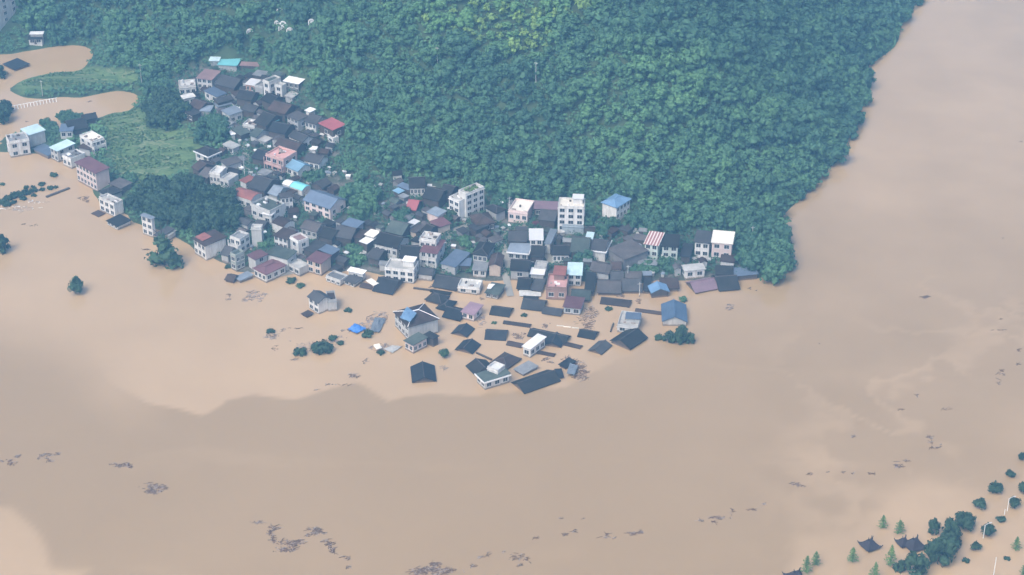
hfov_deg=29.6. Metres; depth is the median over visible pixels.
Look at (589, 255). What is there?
tree
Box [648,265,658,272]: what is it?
bush
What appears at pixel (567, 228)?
house
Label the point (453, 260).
house
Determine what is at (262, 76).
shed
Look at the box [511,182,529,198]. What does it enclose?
forest tree
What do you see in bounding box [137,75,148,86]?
tree
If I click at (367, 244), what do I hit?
shed
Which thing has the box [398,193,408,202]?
shed
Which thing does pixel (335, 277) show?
house
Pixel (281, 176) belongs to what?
shed
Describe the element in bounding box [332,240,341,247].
shed
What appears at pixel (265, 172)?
shed
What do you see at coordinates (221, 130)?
tree
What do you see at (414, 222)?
shed
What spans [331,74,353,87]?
forest tree
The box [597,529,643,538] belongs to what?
floating debris
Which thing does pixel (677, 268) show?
shed
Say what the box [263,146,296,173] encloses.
house
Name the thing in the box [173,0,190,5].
forest tree
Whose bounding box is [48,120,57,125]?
bush
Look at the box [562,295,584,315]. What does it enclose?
house
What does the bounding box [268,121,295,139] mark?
house
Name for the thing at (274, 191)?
house
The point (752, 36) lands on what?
forest tree
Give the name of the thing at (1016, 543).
conifer
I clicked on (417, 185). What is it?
house
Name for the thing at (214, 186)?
tree
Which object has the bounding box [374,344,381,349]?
collapsed roof
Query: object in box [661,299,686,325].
house
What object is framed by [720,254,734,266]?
shed
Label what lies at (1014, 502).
tree
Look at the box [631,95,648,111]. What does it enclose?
forest tree
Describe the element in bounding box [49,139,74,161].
house
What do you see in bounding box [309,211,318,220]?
shed
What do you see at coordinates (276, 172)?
shed
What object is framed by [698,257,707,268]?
shed
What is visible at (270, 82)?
house
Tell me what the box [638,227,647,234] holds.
shed
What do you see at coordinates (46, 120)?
bush
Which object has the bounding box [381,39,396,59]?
forest tree
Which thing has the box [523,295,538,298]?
house
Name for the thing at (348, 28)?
forest tree
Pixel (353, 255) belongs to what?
bush
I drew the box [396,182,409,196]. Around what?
shed
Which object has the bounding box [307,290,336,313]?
house
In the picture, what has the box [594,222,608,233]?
tree
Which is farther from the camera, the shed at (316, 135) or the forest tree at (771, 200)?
the shed at (316, 135)
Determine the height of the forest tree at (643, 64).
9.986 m
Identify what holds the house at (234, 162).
on the ground
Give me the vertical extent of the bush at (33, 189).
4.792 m
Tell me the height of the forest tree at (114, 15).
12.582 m
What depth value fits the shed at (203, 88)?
841.10 m
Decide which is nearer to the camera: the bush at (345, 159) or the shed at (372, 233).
the shed at (372, 233)
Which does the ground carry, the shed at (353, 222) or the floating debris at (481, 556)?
the shed at (353, 222)
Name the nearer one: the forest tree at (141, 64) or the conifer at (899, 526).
the conifer at (899, 526)
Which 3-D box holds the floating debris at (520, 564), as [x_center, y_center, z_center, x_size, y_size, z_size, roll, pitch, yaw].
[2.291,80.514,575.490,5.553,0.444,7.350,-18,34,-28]
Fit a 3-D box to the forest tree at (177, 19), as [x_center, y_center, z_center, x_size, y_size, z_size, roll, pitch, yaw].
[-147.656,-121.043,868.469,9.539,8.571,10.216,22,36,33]
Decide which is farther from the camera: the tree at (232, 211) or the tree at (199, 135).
the tree at (199, 135)
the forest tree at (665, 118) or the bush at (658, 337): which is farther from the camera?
the forest tree at (665, 118)
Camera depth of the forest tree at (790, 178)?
774.39 m
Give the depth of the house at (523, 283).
714.21 m
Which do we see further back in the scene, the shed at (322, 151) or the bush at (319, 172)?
the shed at (322, 151)
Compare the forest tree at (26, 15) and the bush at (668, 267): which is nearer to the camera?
the bush at (668, 267)
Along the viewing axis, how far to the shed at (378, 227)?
742.48 m
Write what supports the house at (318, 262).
on the ground
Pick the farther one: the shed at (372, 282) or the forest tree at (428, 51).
the forest tree at (428, 51)
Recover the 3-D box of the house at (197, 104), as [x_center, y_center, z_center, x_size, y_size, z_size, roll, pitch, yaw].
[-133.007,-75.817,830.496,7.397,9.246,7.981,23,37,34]
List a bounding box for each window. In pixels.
[548,292,553,296]
[573,309,578,313]
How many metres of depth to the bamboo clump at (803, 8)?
861.94 m
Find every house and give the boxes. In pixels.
[6,132,30,157]
[20,124,45,147]
[29,31,43,44]
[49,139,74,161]
[59,123,73,138]
[62,117,88,135]
[62,149,84,168]
[79,112,97,123]
[79,130,106,155]
[98,185,122,197]
[98,193,123,216]
[140,213,155,237]
[153,226,174,238]
[178,79,195,94]
[180,93,195,103]
[183,107,201,122]
[190,98,211,114]
[191,159,215,175]
[192,229,226,260]
[193,145,221,161]
[196,69,220,90]
[198,166,213,183]
[203,86,226,102]
[209,165,226,184]
[212,94,233,107]
[214,74,244,93]
[219,172,238,187]
[220,156,242,168]
[220,245,235,262]
[221,105,242,122]
[222,140,240,155]
[228,230,249,251]
[229,248,244,271]
[231,125,250,140]
[235,89,258,107]
[235,187,261,206]
[241,103,263,118]
[242,118,256,132]
[245,78,260,90]
[247,174,281,196]
[247,249,267,269]
[249,127,268,140]
[250,196,285,224]
[250,224,263,246]
[251,148,269,167]
[252,259,286,282]
[254,80,263,95]
[254,111,281,129]
[260,92,284,110]
[261,212,274,225]
[262,75,280,94]
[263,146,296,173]
[267,100,297,122]
[267,184,290,199]
[267,245,296,270]
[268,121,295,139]
[272,216,294,231]
[272,227,297,248]
[274,137,307,156]
[275,81,286,96]
[278,192,293,210]
[283,76,304,91]
[285,159,311,178]
[286,111,307,130]
[287,130,314,148]
[288,258,308,276]
[289,232,308,255]
[300,220,326,238]
[302,152,327,170]
[303,189,346,219]
[303,239,326,257]
[304,113,327,132]
[305,251,331,275]
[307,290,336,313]
[317,226,337,245]
[318,117,344,138]
[318,244,339,263]
[325,270,347,285]
[334,225,361,246]
[343,274,362,287]
[367,247,387,267]
[372,276,403,294]
[373,231,409,258]
[384,255,418,283]
[385,219,412,235]
[393,303,439,337]
[399,244,420,260]
[403,332,427,353]
[408,176,425,196]
[410,361,436,382]
[419,223,440,234]
[419,231,440,253]
[419,239,445,267]
[421,186,447,207]
[424,291,449,304]
[426,206,446,220]
[429,217,451,235]
[430,289,451,294]
[432,274,462,291]
[435,299,456,310]
[440,249,469,274]
[441,184,458,202]
[442,306,462,320]
[451,323,474,336]
[455,338,480,353]
[457,278,482,294]
[461,301,483,321]
[466,358,489,373]
[467,223,488,236]
[469,212,495,230]
[472,241,495,262]
[472,261,488,277]
[474,361,510,389]
[484,204,506,221]
[484,282,505,298]
[484,329,507,340]
[488,252,504,276]
[489,305,513,317]
[490,352,521,369]
[503,320,531,327]
[506,243,530,260]
[506,341,523,347]
[508,198,533,223]
[508,230,527,243]
[509,258,531,279]
[511,370,560,393]
[514,360,537,375]
[516,277,532,290]
[520,298,547,311]
[522,334,545,357]
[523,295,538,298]
[527,328,570,343]
[529,228,543,245]
[529,245,545,264]
[530,277,545,292]
[533,200,558,217]
[534,260,547,275]
[536,350,555,356]
[538,208,557,228]
[541,306,563,315]
[544,228,557,253]
[545,265,568,299]
[545,331,562,347]
[551,245,569,263]
[562,224,583,233]
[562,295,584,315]
[563,342,582,348]
[567,262,582,285]
[570,236,590,259]
[571,288,590,302]
[577,328,598,339]
[584,272,596,295]
[588,339,611,354]
[590,238,611,261]
[590,261,608,271]
[594,262,611,278]
[597,279,621,295]
[600,297,631,307]
[601,193,631,219]
[608,239,648,271]
[610,261,621,270]
[610,270,623,285]
[610,328,647,350]
[616,311,641,331]
[621,277,641,293]
[625,271,641,277]
[635,308,660,314]
[642,276,651,293]
[644,231,663,259]
[661,233,679,259]
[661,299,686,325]
[680,243,693,263]
[681,263,705,278]
[686,277,717,293]
[694,230,712,257]
[711,230,734,258]
[711,275,739,291]
[715,265,733,275]
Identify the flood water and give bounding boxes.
[0,0,1023,574]
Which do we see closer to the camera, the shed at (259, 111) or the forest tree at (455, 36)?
the forest tree at (455, 36)
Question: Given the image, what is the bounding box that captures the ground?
[0,0,913,284]
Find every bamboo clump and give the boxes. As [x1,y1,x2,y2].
[20,0,35,4]
[104,39,123,58]
[126,13,141,28]
[149,0,167,6]
[205,35,220,49]
[283,7,299,24]
[344,47,365,67]
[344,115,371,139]
[353,76,373,91]
[373,68,390,85]
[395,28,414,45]
[438,134,454,145]
[457,64,477,81]
[476,77,496,94]
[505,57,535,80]
[508,33,521,53]
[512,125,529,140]
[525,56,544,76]
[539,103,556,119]
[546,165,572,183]
[577,147,592,160]
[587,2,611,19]
[595,0,617,12]
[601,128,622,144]
[614,142,638,156]
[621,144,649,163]
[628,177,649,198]
[635,7,654,20]
[637,192,667,208]
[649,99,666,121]
[651,124,668,135]
[655,27,677,46]
[658,198,679,217]
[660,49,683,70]
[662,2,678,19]
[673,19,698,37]
[673,151,707,173]
[706,41,719,58]
[712,168,726,186]
[716,87,737,104]
[742,190,763,204]
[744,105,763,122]
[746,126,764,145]
[760,214,777,223]
[769,196,790,211]
[772,29,790,46]
[772,73,787,87]
[775,212,791,225]
[780,18,802,40]
[789,110,804,125]
[794,0,813,15]
[797,146,811,159]
[798,37,812,50]
[807,126,823,139]
[813,132,827,146]
[826,37,843,51]
[829,124,843,137]
[844,96,862,110]
[844,107,862,121]
[859,65,875,78]
[877,0,886,5]
[890,0,906,15]
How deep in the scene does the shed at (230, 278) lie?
719.46 m
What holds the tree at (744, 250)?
on the ground
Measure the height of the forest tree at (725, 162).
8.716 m
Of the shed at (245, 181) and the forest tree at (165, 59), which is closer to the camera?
the shed at (245, 181)
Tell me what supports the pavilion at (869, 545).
in the flood water
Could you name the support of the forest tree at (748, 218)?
on the ground
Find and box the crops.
[20,66,200,183]
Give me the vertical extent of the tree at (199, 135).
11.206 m
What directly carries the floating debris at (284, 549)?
on the flood water
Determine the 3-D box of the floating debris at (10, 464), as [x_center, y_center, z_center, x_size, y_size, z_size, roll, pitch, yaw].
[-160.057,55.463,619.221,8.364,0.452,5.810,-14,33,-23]
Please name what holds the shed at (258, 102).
on the ground
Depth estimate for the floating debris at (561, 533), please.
586.52 m
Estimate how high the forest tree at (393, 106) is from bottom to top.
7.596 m
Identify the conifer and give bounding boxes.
[800,556,811,572]
[811,551,822,564]
[846,547,858,561]
[868,562,879,574]
[876,515,887,527]
[883,544,896,565]
[894,520,904,533]
[1010,536,1021,550]
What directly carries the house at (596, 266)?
on the ground
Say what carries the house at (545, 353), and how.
in the flood water
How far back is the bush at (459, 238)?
737.41 m
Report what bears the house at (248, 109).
on the ground
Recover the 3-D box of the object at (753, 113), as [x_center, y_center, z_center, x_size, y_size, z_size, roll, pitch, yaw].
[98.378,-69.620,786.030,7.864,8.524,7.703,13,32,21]
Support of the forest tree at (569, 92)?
on the ground
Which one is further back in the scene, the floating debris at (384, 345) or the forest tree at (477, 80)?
the forest tree at (477, 80)
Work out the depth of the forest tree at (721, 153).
765.75 m
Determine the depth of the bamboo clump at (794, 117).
799.05 m
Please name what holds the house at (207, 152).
on the ground
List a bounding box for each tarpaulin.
[348,323,365,332]
[400,307,415,321]
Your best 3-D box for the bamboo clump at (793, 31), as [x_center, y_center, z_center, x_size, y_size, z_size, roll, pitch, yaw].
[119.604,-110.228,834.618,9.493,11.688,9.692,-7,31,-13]
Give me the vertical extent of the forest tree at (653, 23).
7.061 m
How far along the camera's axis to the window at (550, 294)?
707.49 m
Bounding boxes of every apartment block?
[0,0,17,29]
[74,156,109,190]
[448,182,484,220]
[558,194,584,232]
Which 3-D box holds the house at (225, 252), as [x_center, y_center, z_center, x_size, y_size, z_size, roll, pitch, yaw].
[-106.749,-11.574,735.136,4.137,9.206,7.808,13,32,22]
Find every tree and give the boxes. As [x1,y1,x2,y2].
[0,65,7,78]
[0,99,13,112]
[0,105,11,124]
[0,234,10,254]
[17,7,45,30]
[35,0,51,12]
[38,5,57,20]
[67,275,83,293]
[68,0,90,6]
[102,8,124,33]
[106,19,124,35]
[106,30,120,44]
[119,48,138,66]
[131,195,145,213]
[133,57,152,76]
[135,182,152,194]
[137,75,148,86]
[139,65,160,81]
[140,98,156,113]
[140,173,163,188]
[142,80,154,95]
[143,193,157,213]
[144,59,162,72]
[144,188,154,198]
[144,219,184,269]
[145,112,158,127]
[148,72,160,78]
[149,40,172,57]
[149,196,170,218]
[150,77,169,89]
[152,108,170,127]
[153,188,173,204]
[155,79,170,88]
[156,52,177,69]
[156,209,172,225]
[158,113,176,130]
[158,175,170,186]
[160,86,182,97]
[162,98,181,114]
[167,177,186,198]
[168,92,181,101]
[168,188,186,205]
[170,7,189,26]
[170,109,183,122]
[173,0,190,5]
[173,172,192,189]
[173,207,192,230]
[174,101,192,120]
[178,43,201,60]
[183,201,202,221]
[189,173,205,192]
[189,212,203,222]
[190,218,210,235]
[192,129,208,144]
[193,34,209,48]
[195,117,209,132]
[201,205,226,226]
[202,200,218,218]
[205,113,217,120]
[205,119,216,134]
[206,183,222,198]
[208,122,222,139]
[209,214,228,231]
[211,114,228,121]
[211,197,234,208]
[215,120,231,134]
[215,124,231,142]
[219,186,239,203]
[222,25,244,42]
[223,214,239,232]
[224,208,239,218]
[227,202,243,218]
[233,3,256,22]
[248,35,262,54]
[289,2,311,23]
[313,75,331,99]
[316,21,334,44]
[324,58,337,71]
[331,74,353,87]
[336,5,355,22]
[338,76,353,95]
[338,182,356,203]
[340,22,356,37]
[346,204,365,220]
[347,192,365,205]
[351,170,374,183]
[352,180,373,194]
[357,26,375,43]
[357,190,377,203]
[357,200,371,216]
[361,98,383,117]
[365,200,379,213]
[370,187,382,200]
[375,141,404,170]
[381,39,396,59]
[381,70,403,90]
[382,20,401,35]
[382,124,401,137]
[387,98,406,116]
[391,11,410,25]
[391,209,401,218]
[396,215,407,221]
[398,207,414,220]
[404,117,424,135]
[405,63,424,80]
[414,150,438,169]
[419,43,442,64]
[432,58,456,81]
[433,163,451,176]
[438,348,448,357]
[442,41,457,55]
[442,112,462,129]
[442,213,453,224]
[443,158,460,175]
[445,28,472,52]
[446,147,463,160]
[446,209,456,214]
[452,100,471,114]
[454,7,475,27]
[454,42,478,59]
[458,148,480,167]
[464,84,482,98]
[467,138,488,157]
[469,72,493,89]
[472,95,492,113]
[474,109,487,128]
[486,45,501,64]
[488,125,507,147]
[489,199,502,205]
[490,133,516,153]
[491,192,507,205]
[499,39,514,54]
[504,150,524,174]
[508,139,529,152]
[511,54,531,73]
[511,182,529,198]
[514,108,533,124]
[518,173,530,187]
[522,157,543,176]
[523,141,548,159]
[531,146,553,170]
[545,92,568,111]
[548,181,567,197]
[553,2,569,25]
[553,43,571,62]
[554,0,572,7]
[554,150,571,171]
[555,125,565,143]
[557,53,576,71]
[562,37,582,53]
[563,14,579,31]
[565,86,586,102]
[568,73,595,96]
[572,34,593,52]
[572,251,585,261]
[576,102,596,124]
[581,249,593,263]
[583,215,594,227]
[586,74,610,97]
[586,136,605,153]
[587,210,597,221]
[594,152,609,172]
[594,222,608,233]
[597,26,617,43]
[597,216,607,221]
[598,226,609,237]
[599,31,622,49]
[604,216,620,232]
[608,15,632,34]
[619,155,639,181]
[621,213,638,229]
[622,31,644,51]
[623,170,655,197]
[630,54,660,80]
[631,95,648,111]
[636,16,657,29]
[636,212,655,229]
[641,1,661,20]
[641,34,657,50]
[643,218,661,234]
[644,83,668,100]
[645,189,655,202]
[649,130,666,151]
[653,107,678,130]
[654,214,667,229]
[660,218,675,233]
[662,330,674,342]
[665,92,692,113]
[669,84,689,95]
[669,324,687,344]
[676,47,700,69]
[677,101,694,124]
[684,71,708,93]
[685,163,701,186]
[685,332,694,343]
[689,37,706,47]
[690,46,703,61]
[690,127,704,142]
[691,46,711,66]
[692,153,714,174]
[696,0,725,9]
[696,14,721,30]
[696,113,716,131]
[697,14,709,32]
[697,173,711,184]
[699,144,716,160]
[700,36,718,59]
[702,131,721,150]
[703,82,721,99]
[704,149,725,172]
[710,145,732,158]
[711,46,734,69]
[716,142,735,158]
[716,155,736,175]
[717,41,735,51]
[721,194,743,211]
[724,115,736,134]
[726,154,739,171]
[727,27,751,45]
[727,107,749,125]
[732,43,752,62]
[733,246,752,264]
[738,8,755,25]
[738,207,764,229]
[740,0,757,12]
[741,250,766,271]
[742,233,757,250]
[745,29,757,46]
[745,222,762,235]
[747,168,773,191]
[748,155,758,172]
[749,112,767,128]
[750,10,757,22]
[751,233,769,251]
[756,193,778,211]
[758,8,778,27]
[758,250,782,275]
[759,112,772,131]
[759,129,773,144]
[759,239,783,255]
[760,259,790,285]
[762,96,780,119]
[763,217,791,240]
[764,44,787,65]
[770,235,794,257]
[772,168,798,188]
[773,121,793,139]
[778,71,797,91]
[778,94,797,116]
[780,245,798,271]
[785,47,806,70]
[787,156,807,172]
[791,82,805,99]
[791,126,806,140]
[799,73,825,89]
[800,105,821,126]
[800,139,825,164]
[801,48,816,65]
[802,18,824,37]
[802,62,828,89]
[803,131,813,140]
[811,19,833,38]
[815,13,825,19]
[819,93,847,115]
[819,116,837,132]
[825,138,842,148]
[825,142,850,163]
[826,23,844,43]
[838,27,858,50]
[838,114,857,128]
[841,0,851,6]
[846,8,867,30]
[877,3,894,18]
[892,559,905,572]
[895,5,905,21]
[903,550,930,574]
[923,536,960,567]
[927,517,940,535]
[940,523,961,548]
[943,516,962,537]
[954,511,976,531]
[970,541,982,549]
[972,497,986,509]
[981,522,996,535]
[987,480,1003,492]
[995,516,1005,521]
[1005,469,1015,476]
[1009,495,1021,508]
[1018,452,1023,459]
[1018,481,1023,493]
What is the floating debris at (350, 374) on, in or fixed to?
on the flood water
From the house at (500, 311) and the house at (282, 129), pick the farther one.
the house at (282, 129)
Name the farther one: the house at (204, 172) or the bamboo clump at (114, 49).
the bamboo clump at (114, 49)
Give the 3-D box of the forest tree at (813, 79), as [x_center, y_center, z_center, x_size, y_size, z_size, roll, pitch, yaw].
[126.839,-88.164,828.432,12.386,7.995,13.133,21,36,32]
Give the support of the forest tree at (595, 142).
on the ground
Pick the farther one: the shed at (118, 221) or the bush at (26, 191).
the bush at (26, 191)
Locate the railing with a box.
[13,98,56,108]
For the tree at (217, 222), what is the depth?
745.70 m
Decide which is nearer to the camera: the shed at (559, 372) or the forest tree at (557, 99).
the shed at (559, 372)
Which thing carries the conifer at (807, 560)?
on the flood water
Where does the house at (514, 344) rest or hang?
in the flood water
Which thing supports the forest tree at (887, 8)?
on the ground
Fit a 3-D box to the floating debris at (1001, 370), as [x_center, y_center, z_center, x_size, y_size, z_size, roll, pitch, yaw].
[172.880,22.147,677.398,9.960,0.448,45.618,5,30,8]
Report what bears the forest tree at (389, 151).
on the ground
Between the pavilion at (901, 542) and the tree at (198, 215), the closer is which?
the pavilion at (901, 542)
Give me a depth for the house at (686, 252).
727.96 m
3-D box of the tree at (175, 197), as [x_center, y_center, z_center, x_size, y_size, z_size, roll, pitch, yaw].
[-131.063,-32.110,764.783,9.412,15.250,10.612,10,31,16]
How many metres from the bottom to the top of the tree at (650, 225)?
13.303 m
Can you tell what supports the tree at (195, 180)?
on the ground
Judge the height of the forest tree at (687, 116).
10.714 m
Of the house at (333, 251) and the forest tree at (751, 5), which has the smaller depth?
the house at (333, 251)
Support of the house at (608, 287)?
on the ground
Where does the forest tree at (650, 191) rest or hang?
on the ground
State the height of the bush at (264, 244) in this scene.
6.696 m
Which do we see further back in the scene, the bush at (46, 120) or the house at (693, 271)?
the bush at (46, 120)
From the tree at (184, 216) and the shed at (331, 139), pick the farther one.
the shed at (331, 139)
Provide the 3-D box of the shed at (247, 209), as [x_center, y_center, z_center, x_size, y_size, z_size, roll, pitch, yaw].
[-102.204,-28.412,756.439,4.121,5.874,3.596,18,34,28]
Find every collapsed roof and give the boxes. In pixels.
[370,317,384,331]
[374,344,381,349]
[384,345,401,352]
[567,363,577,374]
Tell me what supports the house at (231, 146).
on the ground
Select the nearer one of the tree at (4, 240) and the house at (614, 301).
the house at (614, 301)
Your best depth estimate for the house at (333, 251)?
730.37 m
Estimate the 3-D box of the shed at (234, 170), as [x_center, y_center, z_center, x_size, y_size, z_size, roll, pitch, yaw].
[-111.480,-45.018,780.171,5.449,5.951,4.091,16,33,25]
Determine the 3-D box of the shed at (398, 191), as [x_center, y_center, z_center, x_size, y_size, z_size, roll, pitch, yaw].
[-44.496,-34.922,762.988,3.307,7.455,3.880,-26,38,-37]
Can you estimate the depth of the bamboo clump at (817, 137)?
799.42 m
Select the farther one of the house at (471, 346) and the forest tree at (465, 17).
the forest tree at (465, 17)
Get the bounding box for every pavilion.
[782,567,802,574]
[857,536,882,551]
[894,535,906,547]
[900,534,925,550]
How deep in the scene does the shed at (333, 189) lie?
766.24 m
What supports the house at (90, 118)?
on the ground
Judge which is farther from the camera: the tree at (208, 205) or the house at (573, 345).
the tree at (208, 205)
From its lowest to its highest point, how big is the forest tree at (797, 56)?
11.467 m
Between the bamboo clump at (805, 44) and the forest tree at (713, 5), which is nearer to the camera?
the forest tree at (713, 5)
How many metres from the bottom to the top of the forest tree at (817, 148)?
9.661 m
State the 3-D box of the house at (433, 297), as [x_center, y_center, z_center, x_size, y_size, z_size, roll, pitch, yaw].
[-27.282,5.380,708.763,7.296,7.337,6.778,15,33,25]
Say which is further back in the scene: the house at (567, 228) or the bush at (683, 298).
the house at (567, 228)
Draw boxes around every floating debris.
[0,200,44,212]
[0,455,19,465]
[37,452,58,462]
[109,462,132,467]
[139,482,167,493]
[225,290,266,301]
[250,520,281,543]
[263,328,283,339]
[273,538,306,552]
[296,335,346,350]
[296,527,326,543]
[320,538,350,568]
[325,358,367,385]
[341,311,388,331]
[368,343,391,350]
[407,561,464,574]
[470,551,504,567]
[476,314,486,327]
[509,553,530,566]
[511,332,526,339]
[532,517,584,539]
[561,355,589,381]
[573,306,597,329]
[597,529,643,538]
[695,508,736,524]
[789,482,804,486]
[893,459,909,467]
[926,435,941,448]
[995,318,1020,384]
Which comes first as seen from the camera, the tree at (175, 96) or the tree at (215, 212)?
the tree at (215, 212)
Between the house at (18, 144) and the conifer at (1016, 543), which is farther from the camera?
the house at (18, 144)
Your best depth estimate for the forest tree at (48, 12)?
916.59 m
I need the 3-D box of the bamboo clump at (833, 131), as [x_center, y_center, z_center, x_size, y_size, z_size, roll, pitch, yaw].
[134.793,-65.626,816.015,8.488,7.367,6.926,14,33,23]
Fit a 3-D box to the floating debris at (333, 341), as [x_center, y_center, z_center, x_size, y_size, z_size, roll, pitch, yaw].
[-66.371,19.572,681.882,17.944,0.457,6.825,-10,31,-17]
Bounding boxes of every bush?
[1,200,10,206]
[3,194,12,200]
[10,191,18,198]
[16,190,23,197]
[21,188,31,195]
[29,187,37,192]
[39,117,50,124]
[47,128,57,133]
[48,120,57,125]
[49,172,57,176]
[60,117,68,123]
[122,171,134,178]
[125,175,137,182]
[257,239,267,247]
[266,236,274,244]
[266,328,275,333]
[286,277,295,283]
[293,347,306,356]
[295,282,304,288]
[302,170,313,177]
[305,175,316,182]
[310,339,333,354]
[312,168,325,177]
[328,335,337,340]
[339,156,351,163]
[341,162,355,172]
[343,307,351,311]
[345,242,355,249]
[346,253,356,260]
[348,257,361,266]
[349,152,357,158]
[351,160,358,165]
[351,244,363,254]
[356,254,367,260]
[361,329,373,337]
[376,349,384,355]
[456,234,468,244]
[460,238,472,247]
[464,247,472,254]
[604,306,612,311]
[630,263,639,270]
[638,264,649,270]
[641,260,652,265]
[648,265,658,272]
[654,333,662,340]
[656,256,670,266]
[662,263,674,272]
[679,296,686,302]
[961,557,969,562]
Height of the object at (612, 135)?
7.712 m
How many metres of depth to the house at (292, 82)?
819.36 m
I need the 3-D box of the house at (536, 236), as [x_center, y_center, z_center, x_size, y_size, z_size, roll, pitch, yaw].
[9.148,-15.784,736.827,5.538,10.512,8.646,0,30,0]
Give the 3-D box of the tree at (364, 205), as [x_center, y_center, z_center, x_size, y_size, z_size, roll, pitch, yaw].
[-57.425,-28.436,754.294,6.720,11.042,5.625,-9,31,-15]
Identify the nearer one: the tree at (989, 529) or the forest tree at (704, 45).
the tree at (989, 529)
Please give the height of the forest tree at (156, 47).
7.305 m
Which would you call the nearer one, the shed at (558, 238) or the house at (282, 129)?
the shed at (558, 238)
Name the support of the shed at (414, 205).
on the ground
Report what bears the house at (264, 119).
on the ground
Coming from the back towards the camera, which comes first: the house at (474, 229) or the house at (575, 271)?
the house at (474, 229)
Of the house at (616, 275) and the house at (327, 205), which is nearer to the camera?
the house at (616, 275)
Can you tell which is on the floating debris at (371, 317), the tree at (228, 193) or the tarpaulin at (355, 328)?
the tarpaulin at (355, 328)
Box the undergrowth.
[172,60,760,277]
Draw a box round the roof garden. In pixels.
[464,185,477,191]
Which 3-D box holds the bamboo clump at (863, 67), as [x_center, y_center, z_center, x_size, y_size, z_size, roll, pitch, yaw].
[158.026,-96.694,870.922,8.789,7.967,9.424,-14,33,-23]
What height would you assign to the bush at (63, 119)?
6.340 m
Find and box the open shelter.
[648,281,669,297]
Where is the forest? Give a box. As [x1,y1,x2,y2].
[0,0,923,272]
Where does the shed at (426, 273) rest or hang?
on the ground
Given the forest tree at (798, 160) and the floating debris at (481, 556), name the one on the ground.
the forest tree at (798, 160)
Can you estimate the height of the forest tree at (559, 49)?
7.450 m
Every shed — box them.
[3,58,29,70]
[32,143,51,158]
[77,143,91,155]
[91,210,105,216]
[106,214,130,229]
[108,177,131,193]
[167,229,176,239]
[190,91,199,98]
[200,87,209,94]
[200,105,213,116]
[209,56,220,65]
[210,157,221,164]
[214,101,233,108]
[217,58,240,71]
[218,147,227,157]
[224,273,238,282]
[227,126,235,140]
[227,167,242,175]
[228,120,236,127]
[230,90,238,99]
[236,227,249,233]
[236,271,253,282]
[239,61,258,69]
[239,175,252,188]
[239,217,254,229]
[243,205,251,216]
[244,72,252,79]
[250,140,259,147]
[252,70,267,79]
[252,100,261,106]
[254,219,268,230]
[256,109,267,114]
[256,135,271,146]
[256,168,272,176]
[260,74,269,80]
[272,70,285,81]
[272,135,282,146]
[272,170,280,176]
[278,173,285,179]
[282,179,293,188]
[284,91,297,103]
[286,189,297,193]
[286,207,299,217]
[288,226,298,232]
[289,175,300,181]
[290,181,310,197]
[293,194,302,204]
[297,254,305,259]
[301,310,313,317]
[303,129,313,134]
[305,107,315,114]
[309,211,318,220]
[310,132,319,137]
[310,138,325,149]
[310,146,317,153]
[310,178,331,190]
[317,148,330,155]
[322,219,335,226]
[325,142,335,152]
[326,184,339,194]
[327,134,338,142]
[331,264,342,272]
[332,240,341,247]
[335,218,344,225]
[335,255,349,268]
[341,217,364,228]
[347,267,366,281]
[353,229,367,245]
[359,237,375,252]
[359,282,372,289]
[363,219,371,229]
[364,229,378,241]
[366,278,378,288]
[367,221,379,230]
[375,224,384,231]
[378,260,387,271]
[382,210,392,220]
[388,204,399,210]
[389,197,402,207]
[392,170,401,179]
[392,178,403,187]
[392,187,404,197]
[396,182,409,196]
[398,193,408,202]
[403,213,414,221]
[406,199,421,216]
[408,219,419,232]
[409,223,424,238]
[410,236,419,244]
[415,211,426,222]
[418,267,435,280]
[421,206,430,217]
[424,331,438,346]
[450,215,460,225]
[455,226,469,235]
[458,258,471,271]
[475,233,482,242]
[478,237,487,241]
[480,229,493,240]
[488,234,503,247]
[493,228,500,235]
[515,226,526,230]
[519,290,540,296]
[530,267,545,281]
[542,227,551,235]
[554,368,563,378]
[555,235,562,244]
[558,357,575,368]
[562,237,571,246]
[563,258,570,265]
[583,258,591,266]
[584,222,596,233]
[586,232,594,246]
[604,226,619,239]
[617,222,634,235]
[622,235,632,241]
[633,233,646,246]
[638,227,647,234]
[638,259,657,264]
[642,271,651,280]
[659,278,679,290]
[672,263,681,276]
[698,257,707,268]
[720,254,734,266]
[733,266,758,280]
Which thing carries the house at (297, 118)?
on the ground
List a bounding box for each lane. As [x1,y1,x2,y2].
[241,138,249,173]
[445,223,467,247]
[500,224,527,267]
[502,266,513,295]
[544,253,554,264]
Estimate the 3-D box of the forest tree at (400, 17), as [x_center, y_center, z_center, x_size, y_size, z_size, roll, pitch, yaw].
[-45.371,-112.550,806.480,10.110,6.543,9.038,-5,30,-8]
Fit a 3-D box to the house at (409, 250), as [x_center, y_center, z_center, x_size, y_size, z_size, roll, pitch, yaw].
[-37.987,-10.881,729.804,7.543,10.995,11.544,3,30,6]
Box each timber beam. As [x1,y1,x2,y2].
[46,187,69,197]
[413,287,429,290]
[476,352,491,360]
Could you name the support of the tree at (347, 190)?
on the ground
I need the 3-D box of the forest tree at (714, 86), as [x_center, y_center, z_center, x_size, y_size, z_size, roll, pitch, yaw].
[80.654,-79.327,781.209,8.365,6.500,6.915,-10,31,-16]
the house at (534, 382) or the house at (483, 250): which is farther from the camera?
the house at (483, 250)

